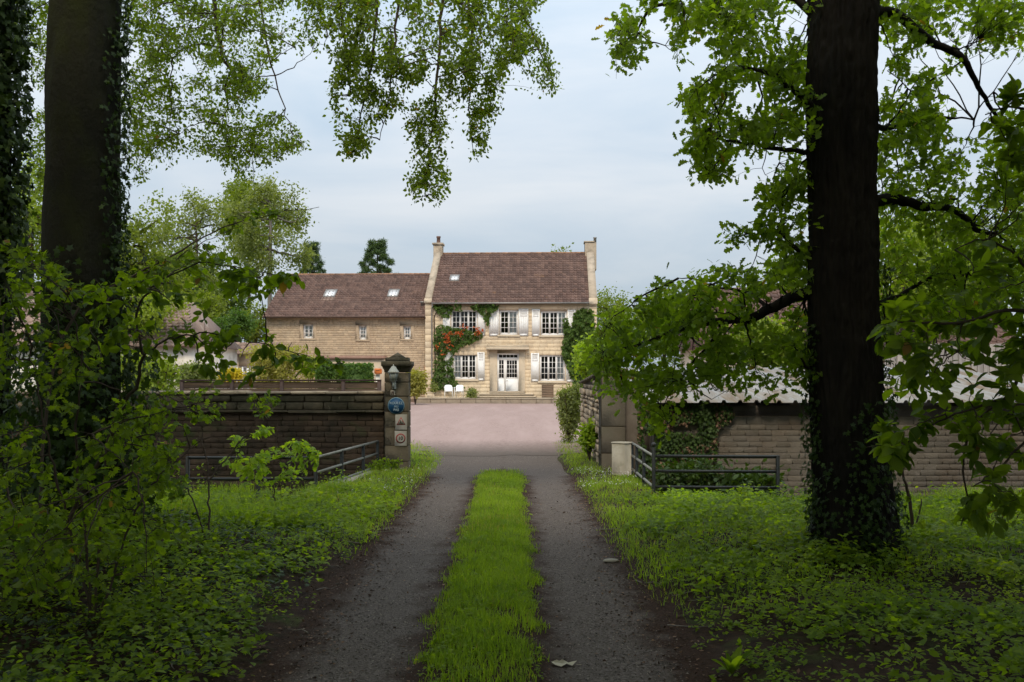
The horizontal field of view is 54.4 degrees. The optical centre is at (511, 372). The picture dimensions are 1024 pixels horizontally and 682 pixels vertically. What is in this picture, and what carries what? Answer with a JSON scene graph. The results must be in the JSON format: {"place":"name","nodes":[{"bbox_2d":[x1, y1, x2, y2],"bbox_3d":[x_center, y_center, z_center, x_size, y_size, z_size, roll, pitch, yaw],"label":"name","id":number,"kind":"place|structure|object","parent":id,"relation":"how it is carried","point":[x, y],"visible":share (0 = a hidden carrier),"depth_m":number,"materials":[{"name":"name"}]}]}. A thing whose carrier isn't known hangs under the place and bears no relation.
{"place":"outdoors","nodes":[
{"label":"outdoors","id":0,"kind":"place"},
{"bbox_2d":[408,468,549,681],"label":"grass strip","id":1,"kind":"object","parent":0,"point":[483,521],"depth_m":7.66,"materials":[{"name":"green plant"}]},
{"bbox_2d":[240,451,718,681],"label":"driveway","id":2,"kind":"structure","parent":0,"point":[457,474],"depth_m":7.64,"materials":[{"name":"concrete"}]},
{"bbox_2d":[261,506,718,681],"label":"loose grit","id":3,"kind":"object","parent":2,"relation":"on","point":[410,632],"visible":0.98,"depth_m":6.99,"materials":[{"name":"grey gravel"}]},
{"bbox_2d":[603,558,618,562],"bbox_3d":[0.919,1.736,9.200,0.151,0.030,0.095,0,0,0],"label":"flat stone","id":4,"kind":"object","parent":2,"relation":"on","point":[611,560],"visible":1,"depth_m":9.17,"materials":[{"name":"grey stone"}]},
{"bbox_2d":[0,446,1023,681],"bbox_3d":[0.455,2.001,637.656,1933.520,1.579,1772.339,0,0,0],"label":"ground","id":5,"kind":"structure","parent":0,"point":[729,647],"depth_m":6.76,"materials":[{"name":"green plant"}]},
{"bbox_2d":[0,0,38,494],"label":"ivy clad tree","id":6,"kind":"object","parent":5,"relation":"on","point":[13,206],"visible":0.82,"depth_m":10.52,"materials":[{"name":"green plant"}]},
{"bbox_2d":[12,152,44,280],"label":"broadleaf tree","id":7,"kind":"object","parent":5,"relation":"on","point":[35,223],"visible":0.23,"depth_m":47.37,"materials":[{"name":"green plant"}]},
{"bbox_2d":[11,287,123,390],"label":"cottage","id":8,"kind":"structure","parent":5,"relation":"on","point":[29,319],"depth_m":30.22,"materials":[{"name":"stone"}]},
{"bbox_2d":[0,257,209,630],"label":"maple sapling","id":9,"kind":"object","parent":5,"relation":"on","point":[58,540],"visible":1,"depth_m":6.12,"materials":[{"name":"green plant"}]},
{"bbox_2d":[120,349,185,390],"bbox_3d":[-8.989,0.562,23.977,2.306,2.359,2.171,0,0,0],"label":"garden shrub","id":10,"kind":"object","parent":5,"relation":"on","point":[166,374],"visible":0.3,"depth_m":23.73,"materials":[{"name":"green plant"}]},
{"bbox_2d":[0,204,317,525],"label":"thin ash","id":11,"kind":"object","parent":5,"relation":"on","point":[148,272],"visible":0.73,"depth_m":9.03,"materials":[{"name":"green plant"}]},
{"bbox_2d":[123,290,197,355],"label":"broadleaf tree","id":12,"kind":"object","parent":5,"relation":"on","point":[148,313],"visible":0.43,"depth_m":43.62,"materials":[{"name":"green plant"}]},
{"bbox_2d":[120,188,202,304],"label":"broadleaf tree","id":13,"kind":"object","parent":5,"relation":"on","point":[139,243],"visible":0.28,"depth_m":49.90,"materials":[{"name":"green plant"}]},
{"bbox_2d":[125,246,221,316],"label":"broadleaf tree","id":14,"kind":"object","parent":5,"relation":"on","point":[180,263],"visible":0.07,"depth_m":71.05,"materials":[{"name":"green plant"}]},
{"bbox_2d":[121,302,241,390],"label":"bungalow","id":15,"kind":"object","parent":5,"relation":"on","point":[230,353],"visible":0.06,"depth_m":45.49,"materials":[{"name":"ceramic"}]},
{"bbox_2d":[146,185,237,311],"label":"broadleaf tree","id":16,"kind":"object","parent":5,"relation":"on","point":[198,222],"visible":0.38,"depth_m":84.67,"materials":[{"name":"green plant"}]},
{"bbox_2d":[173,360,218,389],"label":"lavender shrub","id":17,"kind":"object","parent":5,"relation":"on","point":[194,375],"visible":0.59,"depth_m":29.58,"materials":[{"name":"green plant"}]},
{"bbox_2d":[48,251,346,572],"bbox_3d":[-2.250,0.301,7.051,2.104,2.372,0.943,0,0,0],"label":"hazel sapling","id":18,"kind":"object","parent":5,"relation":"on","point":[235,278],"visible":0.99,"depth_m":6.91,"materials":[{"name":"green plant"}]},
{"bbox_2d":[11,390,385,493],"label":"garden wall","id":19,"kind":"structure","parent":5,"relation":"on","point":[323,422],"depth_m":18.05,"materials":[{"name":"brown brick"}]},
{"bbox_2d":[0,463,416,681],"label":"bank plants","id":20,"kind":"object","parent":5,"relation":"on","point":[187,615],"visible":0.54,"depth_m":7.02,"materials":[{"name":"green plant"}]},
{"bbox_2d":[181,286,236,322],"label":"broadleaf tree","id":21,"kind":"object","parent":5,"relation":"on","point":[214,309],"visible":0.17,"depth_m":62.11,"materials":[{"name":"green plant"}]},
{"bbox_2d":[133,378,288,539],"bbox_3d":[-2.956,0.812,9.385,1.658,1.513,1.470,0,0,0],"label":"field maple","id":22,"kind":"object","parent":5,"relation":"on","point":[181,494],"visible":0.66,"depth_m":9.38,"materials":[{"name":"green plant"}]},
{"bbox_2d":[198,244,256,320],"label":"broadleaf tree","id":23,"kind":"object","parent":5,"relation":"on","point":[242,301],"visible":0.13,"depth_m":90.09,"materials":[{"name":"green plant"}]},
{"bbox_2d":[211,305,259,341],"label":"broadleaf tree","id":24,"kind":"object","parent":5,"relation":"on","point":[246,323],"visible":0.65,"depth_m":59.65,"materials":[{"name":"green plant"}]},
{"bbox_2d":[186,456,317,496],"bbox_3d":[-3.791,1.730,14.500,1.911,1.040,0.048,0,0,0],"label":"railing","id":25,"kind":"object","parent":5,"relation":"on","point":[315,478],"visible":0.3,"depth_m":14.48,"materials":[{"name":"grey metal"}]},
{"bbox_2d":[211,172,294,341],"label":"broadleaf tree","id":26,"kind":"object","parent":5,"relation":"on","point":[235,191],"visible":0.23,"depth_m":94.59,"materials":[{"name":"green plant"}]},
{"bbox_2d":[240,301,265,341],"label":"broadleaf tree","id":27,"kind":"object","parent":5,"relation":"on","point":[256,337],"visible":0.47,"depth_m":67.72,"materials":[{"name":"green plant"}]},
{"bbox_2d":[222,171,318,307],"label":"broadleaf tree","id":28,"kind":"object","parent":5,"relation":"on","point":[267,192],"visible":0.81,"depth_m":77.92,"materials":[{"name":"green plant"}]},
{"bbox_2d":[219,420,321,505],"bbox_3d":[-2.865,1.147,12.005,1.318,1.162,0.922,0,0,0],"label":"young maple","id":29,"kind":"object","parent":5,"relation":"on","point":[250,467],"visible":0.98,"depth_m":11.89,"materials":[{"name":"green plant"}]},
{"bbox_2d":[180,380,381,390],"bbox_3d":[-4.357,0.890,18.760,3.786,1.519,0.080,0,0,0],"label":"coping","id":30,"kind":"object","parent":5,"relation":"on","point":[343,385],"depth_m":18.75,"materials":[{"name":"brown stone"}]},
{"bbox_2d":[0,0,562,528],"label":"beech tree","id":31,"kind":"object","parent":5,"relation":"on","point":[88,102],"visible":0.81,"depth_m":11.88,"materials":[{"name":"green plant"}]},
{"bbox_2d":[298,240,326,273],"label":"pine tree","id":32,"kind":"object","parent":5,"relation":"on","point":[319,263],"visible":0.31,"depth_m":104.59,"materials":[{"name":"green plant"}]},
{"bbox_2d":[263,273,429,401],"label":"stone annex","id":33,"kind":"object","parent":5,"relation":"on","point":[376,319],"visible":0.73,"depth_m":65.73,"materials":[{"name":"beige stone"}]},
{"bbox_2d":[304,324,312,337],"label":"window","id":34,"kind":"structure","parent":33,"relation":"in","point":[308,328],"depth_m":65.89,"materials":[{"name":"white paint"}]},
{"bbox_2d":[359,325,365,339],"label":"window","id":35,"kind":"structure","parent":33,"relation":"in","point":[362,328],"depth_m":65.74,"materials":[{"name":"white paint"}]},
{"bbox_2d":[404,326,410,338],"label":"window","id":36,"kind":"structure","parent":33,"relation":"in","point":[407,329],"depth_m":65.60,"materials":[{"name":"white paint"}]},
{"bbox_2d":[328,470,376,482],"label":"concrete kerb","id":37,"kind":"structure","parent":5,"relation":"on","point":[354,477],"depth_m":16.24,"materials":[{"name":"grey concrete"}]},
{"bbox_2d":[317,440,378,483],"bbox_3d":[-2.618,1.679,16.188,0.053,0.941,3.402,0,0,7],"label":"railing","id":38,"kind":"object","parent":37,"relation":"on","point":[341,464],"visible":0.57,"depth_m":16.21,"materials":[{"name":"grey metal"}]},
{"bbox_2d":[357,237,394,272],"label":"pine tree","id":39,"kind":"object","parent":5,"relation":"on","point":[374,248],"visible":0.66,"depth_m":99.28,"materials":[{"name":"green plant"}]},
{"bbox_2d":[374,368,381,388],"bbox_3d":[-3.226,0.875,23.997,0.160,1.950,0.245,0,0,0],"label":"letter box","id":40,"kind":"object","parent":5,"relation":"on","point":[377,371],"visible":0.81,"depth_m":23.90,"materials":[{"name":"orange metal"}]},
{"bbox_2d":[365,456,402,471],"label":"pillar weed","id":41,"kind":"object","parent":5,"relation":"on","point":[379,464],"visible":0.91,"depth_m":17.37,"materials":[{"name":"green plant"}]},
{"bbox_2d":[381,352,413,469],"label":"gate pillar","id":42,"kind":"structure","parent":5,"relation":"on","point":[400,362],"depth_m":17.81,"materials":[{"name":"stone"}]},
{"bbox_2d":[388,364,398,388],"bbox_3d":[-2.104,0.073,17.699,0.182,0.441,0.220,0,0,30],"label":"wall lantern","id":43,"kind":"object","parent":42,"relation":"attached to","point":[393,371],"depth_m":17.66,"materials":[{"name":"grey paint"}]},
{"bbox_2d":[388,397,404,413],"bbox_3d":[-2.072,0.591,17.803,0.298,0.298,0.015,0,0,0],"label":"round sign","id":44,"kind":"object","parent":42,"relation":"attached to","point":[396,405],"visible":1,"depth_m":17.80,"materials":[{"name":"blue metal"}]},
{"bbox_2d":[395,414,406,429],"bbox_3d":[-1.983,0.885,17.803,0.210,0.275,0.016,0,0,0],"label":"warning sign","id":45,"kind":"object","parent":42,"relation":"attached to","point":[400,421],"visible":1,"depth_m":17.80,"materials":[{"name":"white metal"}]},
{"bbox_2d":[395,431,406,445],"bbox_3d":[-1.991,1.175,17.805,0.216,0.270,0.013,0,0,0],"label":"speed sign","id":46,"kind":"object","parent":42,"relation":"attached to","point":[400,438],"visible":1,"depth_m":17.80,"materials":[{"name":"white metal"}]},
{"bbox_2d":[414,473,544,681],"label":"strip weeds","id":47,"kind":"object","parent":5,"relation":"on","point":[451,649],"visible":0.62,"depth_m":6.67,"materials":[{"name":"green plant"}]},
{"bbox_2d":[352,467,637,490],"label":"daisies","id":48,"kind":"object","parent":5,"relation":"on","point":[579,467],"visible":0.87,"depth_m":15.76,"materials":[{"name":"white plant"}]},
{"bbox_2d":[410,402,583,455],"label":"gravel yard","id":49,"kind":"structure","parent":5,"relation":"on","point":[463,429],"depth_m":30.41,"materials":[{"name":"gravel"}]},
{"bbox_2d":[216,366,246,388],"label":"golden shrub","id":50,"kind":"object","parent":49,"relation":"on","point":[237,374],"visible":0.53,"depth_m":33.74,"materials":[{"name":"yellow plant"}]},
{"bbox_2d":[236,342,279,388],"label":"outbuilding","id":51,"kind":"structure","parent":49,"relation":"on","point":[242,362],"depth_m":52.00,"materials":[{"name":"stone"}]},
{"bbox_2d":[239,366,255,388],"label":"window","id":52,"kind":"structure","parent":51,"relation":"in","point":[239,366],"depth_m":52.10,"materials":[{"name":"white paint"}]},
{"bbox_2d":[239,342,314,388],"bbox_3d":[-7.756,0.365,33.043,2.430,2.778,2.344,0,0,24],"label":"broom shrub","id":53,"kind":"object","parent":49,"relation":"on","point":[279,372],"visible":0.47,"depth_m":32.65,"materials":[{"name":"green plant"}]},
{"bbox_2d":[300,356,328,388],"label":"round shrub","id":54,"kind":"object","parent":49,"relation":"on","point":[310,376],"visible":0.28,"depth_m":35.70,"materials":[{"name":"green plant"}]},
{"bbox_2d":[312,356,338,388],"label":"dark shrub","id":55,"kind":"object","parent":49,"relation":"on","point":[323,373],"visible":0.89,"depth_m":33.85,"materials":[{"name":"green plant"}]},
{"bbox_2d":[336,362,374,388],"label":"clipped hedge","id":56,"kind":"object","parent":49,"relation":"on","point":[362,371],"visible":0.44,"depth_m":34.70,"materials":[{"name":"green plant"}]},
{"bbox_2d":[405,367,431,404],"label":"annex shrub","id":57,"kind":"object","parent":49,"relation":"on","point":[419,384],"visible":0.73,"depth_m":59.57,"materials":[{"name":"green plant"}]},
{"bbox_2d":[416,236,597,403],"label":"stone house","id":58,"kind":"structure","parent":5,"relation":"on","point":[513,355],"depth_m":64.95,"materials":[{"name":"beige stone"}]},
{"bbox_2d":[426,387,435,397],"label":"urn planter","id":59,"kind":"object","parent":58,"relation":"on","point":[430,394],"visible":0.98,"depth_m":63.56,"materials":[{"name":"stone"}]},
{"bbox_2d":[429,382,438,397],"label":"urn plant","id":60,"kind":"object","parent":59,"relation":"in","point":[434,386],"visible":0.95,"depth_m":63.59,"materials":[{"name":"green plant"}]},
{"bbox_2d":[444,385,452,397],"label":"garden chair","id":61,"kind":"object","parent":58,"relation":"on","point":[448,387],"visible":1,"depth_m":63.84,"materials":[{"name":"white plastic"}]},
{"bbox_2d":[454,385,463,397],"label":"garden chair","id":62,"kind":"object","parent":58,"relation":"on","point":[459,388],"visible":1,"depth_m":63.82,"materials":[{"name":"white plastic"}]},
{"bbox_2d":[431,300,498,390],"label":"trumpet vine","id":63,"kind":"object","parent":58,"relation":"attached to","point":[450,339],"visible":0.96,"depth_m":64.70,"materials":[{"name":"green plant"}]},
{"bbox_2d":[451,310,478,336],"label":"window","id":64,"kind":"structure","parent":58,"relation":"in","point":[464,311],"depth_m":65.01,"materials":[{"name":"white paint"}]},
{"bbox_2d":[453,355,478,380],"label":"window","id":65,"kind":"structure","parent":58,"relation":"in","point":[457,363],"depth_m":65.02,"materials":[{"name":"white paint"}]},
{"bbox_2d":[464,386,478,397],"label":"terrace plant","id":66,"kind":"object","parent":58,"relation":"on","point":[472,392],"visible":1,"depth_m":62.81,"materials":[{"name":"green plant"}]},
{"bbox_2d":[497,353,518,390],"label":"front door","id":67,"kind":"structure","parent":58,"relation":"in","point":[509,383],"depth_m":64.83,"materials":[{"name":"white paint"}]},
{"bbox_2d":[497,310,519,336],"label":"window","id":68,"kind":"structure","parent":58,"relation":"in","point":[512,322],"depth_m":64.90,"materials":[{"name":"white paint"}]},
{"bbox_2d":[542,385,553,397],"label":"wooden box","id":69,"kind":"object","parent":58,"relation":"on","point":[547,391],"visible":1,"depth_m":63.49,"materials":[{"name":"brown wood"}]},
{"bbox_2d":[538,355,566,382],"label":"window","id":70,"kind":"structure","parent":58,"relation":"in","point":[559,373],"depth_m":64.76,"materials":[{"name":"white paint"}]},
{"bbox_2d":[539,311,567,336],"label":"window","id":71,"kind":"structure","parent":58,"relation":"in","point":[561,315],"depth_m":64.77,"materials":[{"name":"white paint"}]},
{"bbox_2d":[561,308,595,387],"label":"wall ivy","id":72,"kind":"object","parent":58,"relation":"attached to","point":[581,319],"depth_m":64.33,"materials":[{"name":"green plant"}]},
{"bbox_2d":[2,505,1018,680],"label":"fallen twigs","id":73,"kind":"object","parent":5,"relation":"on","point":[620,558],"depth_m":7.71,"materials":[{"name":"brown wood"}]},
{"bbox_2d":[0,481,1023,611],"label":"weed clumps","id":74,"kind":"object","parent":5,"relation":"on","point":[18,585],"visible":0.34,"depth_m":8.51,"materials":[{"name":"green plant"}]},
{"bbox_2d":[0,476,1023,681],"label":"leaf litter","id":75,"kind":"object","parent":5,"relation":"on","point":[646,628],"visible":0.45,"depth_m":7.17,"materials":[{"name":"brown plant"}]},
{"bbox_2d":[551,242,573,251],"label":"broadleaf tree","id":76,"kind":"object","parent":5,"relation":"on","point":[562,247],"visible":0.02,"depth_m":96.01,"materials":[{"name":"green plant"}]},
{"bbox_2d":[553,382,582,442],"bbox_3d":[1.454,0.975,24.616,0.875,1.671,0.895,0,0,0],"label":"willow shrub","id":77,"kind":"object","parent":5,"relation":"on","point":[567,401],"visible":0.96,"depth_m":24.50,"materials":[{"name":"green plant"}]},
{"bbox_2d":[146,475,1022,527],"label":"tall grass","id":78,"kind":"structure","parent":5,"relation":"on","point":[325,487],"depth_m":12.09,"materials":[{"name":"green plant"}]},
{"bbox_2d":[571,416,598,459],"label":"side wall weed","id":79,"kind":"object","parent":5,"relation":"on","point":[587,437],"visible":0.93,"depth_m":19.63,"materials":[{"name":"green plant"}]},
{"bbox_2d":[579,374,599,462],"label":"side wall","id":80,"kind":"structure","parent":5,"relation":"on","point":[589,407],"depth_m":21.04,"materials":[{"name":"stone"}]},
{"bbox_2d":[567,331,620,379],"bbox_3d":[1.972,0.373,23.630,1.243,2.731,1.074,0,0,-27],"label":"elder shrub","id":81,"kind":"object","parent":5,"relation":"on","point":[578,358],"visible":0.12,"depth_m":23.54,"materials":[{"name":"green plant"}]},
{"bbox_2d":[196,440,1023,622],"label":"verge grass","id":82,"kind":"structure","parent":5,"relation":"on","point":[423,458],"depth_m":11.55,"materials":[{"name":"green plant"}]},
{"bbox_2d":[599,368,627,468],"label":"gate pillar","id":83,"kind":"structure","parent":5,"relation":"on","point":[611,427],"depth_m":17.90,"materials":[{"name":"grey stone"}]},
{"bbox_2d":[597,281,641,357],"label":"broadleaf tree","id":84,"kind":"object","parent":5,"relation":"on","point":[602,305],"visible":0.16,"depth_m":95.66,"materials":[{"name":"green plant"}]},
{"bbox_2d":[611,441,631,475],"bbox_3d":[1.860,1.538,16.900,0.280,0.725,0.240,0,0,38],"label":"meter box","id":85,"kind":"object","parent":5,"relation":"on","point":[621,457],"visible":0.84,"depth_m":16.80,"materials":[{"name":"grey concrete"}]},
{"bbox_2d":[613,446,622,472],"bbox_3d":[1.790,1.465,16.811,0.200,0.450,0.005,0,0,38],"label":"door","id":86,"kind":"structure","parent":85,"relation":"in","point":[617,450],"depth_m":16.80,"materials":[{"name":"beige metal"}]},
{"bbox_2d":[631,442,651,486],"bbox_3d":[2.043,1.665,15.692,0.048,0.971,2.664,0,0,0],"label":"railing","id":87,"kind":"object","parent":5,"relation":"on","point":[644,467],"visible":0.73,"depth_m":15.74,"materials":[{"name":"grey metal"}]},
{"bbox_2d":[632,285,681,365],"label":"broadleaf tree","id":88,"kind":"object","parent":5,"relation":"on","point":[664,354],"visible":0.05,"depth_m":80.17,"materials":[{"name":"green plant"}]},
{"bbox_2d":[646,451,737,495],"bbox_3d":[2.844,2.011,16.116,1.449,1.528,1.537,0,0,0],"label":"ditch fern","id":89,"kind":"object","parent":5,"relation":"on","point":[683,479],"visible":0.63,"depth_m":15.72,"materials":[{"name":"green plant"}]},
{"bbox_2d":[651,442,779,495],"bbox_3d":[2.907,1.825,14.255,1.819,1.649,0.070,0,0,3],"label":"railing","id":90,"kind":"object","parent":5,"relation":"on","point":[655,471],"visible":0.8,"depth_m":14.24,"materials":[{"name":"grey metal"}]},
{"bbox_2d":[659,485,773,505],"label":"nettles","id":91,"kind":"object","parent":5,"relation":"on","point":[679,492],"visible":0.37,"depth_m":13.62,"materials":[{"name":"green plant"}]},
{"bbox_2d":[712,646,753,673],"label":"dock plant","id":92,"kind":"object","parent":5,"relation":"on","point":[735,659],"visible":0.98,"depth_m":5.76,"materials":[{"name":"green plant"}]},
{"bbox_2d":[702,458,793,497],"bbox_3d":[3.676,2.056,15.534,1.395,1.450,1.463,0,0,0],"label":"ditch fern","id":93,"kind":"object","parent":5,"relation":"on","point":[757,479],"visible":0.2,"depth_m":15.40,"materials":[{"name":"green plant"}]},
{"bbox_2d":[726,308,804,367],"bbox_3d":[6.939,-0.020,26.876,2.614,3.535,2.407,0,0,0],"label":"shrub behind shed","id":94,"kind":"object","parent":5,"relation":"on","point":[783,328],"visible":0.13,"depth_m":26.45,"materials":[{"name":"green plant"}]},
{"bbox_2d":[737,257,799,287],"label":"broadleaf tree","id":95,"kind":"object","parent":5,"relation":"on","point":[768,277],"depth_m":45.93,"materials":[{"name":"green plant"}]},
{"bbox_2d":[566,0,1023,564],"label":"oak tree","id":96,"kind":"object","parent":5,"relation":"on","point":[830,270],"visible":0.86,"depth_m":8.97,"materials":[{"name":"green plant"}]},
{"bbox_2d":[612,482,1023,681],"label":"verge plants","id":97,"kind":"object","parent":5,"relation":"on","point":[1010,628],"visible":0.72,"depth_m":7.35,"materials":[{"name":"green plant"}]},
{"bbox_2d":[621,366,1023,497],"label":"brick shed","id":98,"kind":"structure","parent":5,"relation":"on","point":[756,426],"depth_m":17.50,"materials":[{"name":"brick"}]},
{"bbox_2d":[636,401,734,490],"bbox_3d":[3.030,1.440,17.405,1.737,1.960,0.218,0,0,0],"label":"shed ivy","id":99,"kind":"object","parent":98,"relation":"attached to","point":[724,411],"visible":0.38,"depth_m":17.38,"materials":[{"name":"green plant"}]},
{"bbox_2d":[678,287,1011,365],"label":"barn","id":100,"kind":"structure","parent":5,"relation":"on","point":[774,295],"depth_m":39.87,"materials":[{"name":"stone"}]},
{"bbox_2d":[902,467,921,536],"bbox_3d":[3.961,1.291,9.993,0.321,0.819,0.110,0,0,-16],"label":"bare sapling","id":101,"kind":"object","parent":5,"relation":"on","point":[908,497],"visible":0.56,"depth_m":9.99,"materials":[{"name":"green plant"}]},
{"bbox_2d":[879,208,980,338],"bbox_3d":[14.416,-2.205,35.812,4.422,7.933,4.954,0,0,0],"label":"broadleaf tree","id":102,"kind":"object","parent":5,"relation":"on","point":[902,285],"visible":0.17,"depth_m":35.54,"materials":[{"name":"green plant"}]},
{"bbox_2d":[866,72,1023,541],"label":"hornbeam","id":103,"kind":"object","parent":5,"relation":"on","point":[915,370],"visible":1,"depth_m":4.90,"materials":[{"name":"green plant"}]},
{"bbox_2d":[896,186,1010,307],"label":"broadleaf tree","id":104,"kind":"object","parent":5,"relation":"on","point":[937,233],"visible":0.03,"depth_m":59.14,"materials":[{"name":"green plant"}]},
{"bbox_2d":[884,344,1023,402],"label":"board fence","id":105,"kind":"object","parent":5,"relation":"on","point":[982,368],"visible":0.05,"depth_m":25.00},
{"bbox_2d":[924,203,1023,313],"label":"broadleaf tree","id":106,"kind":"object","parent":5,"relation":"on","point":[976,234],"visible":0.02,"depth_m":39.62,"materials":[{"name":"green plant"}]},
{"bbox_2d":[11,0,1023,367],"label":"sky","id":107,"kind":"structure","parent":0,"point":[594,158],"materials":[{"name":"white"}]}
]}

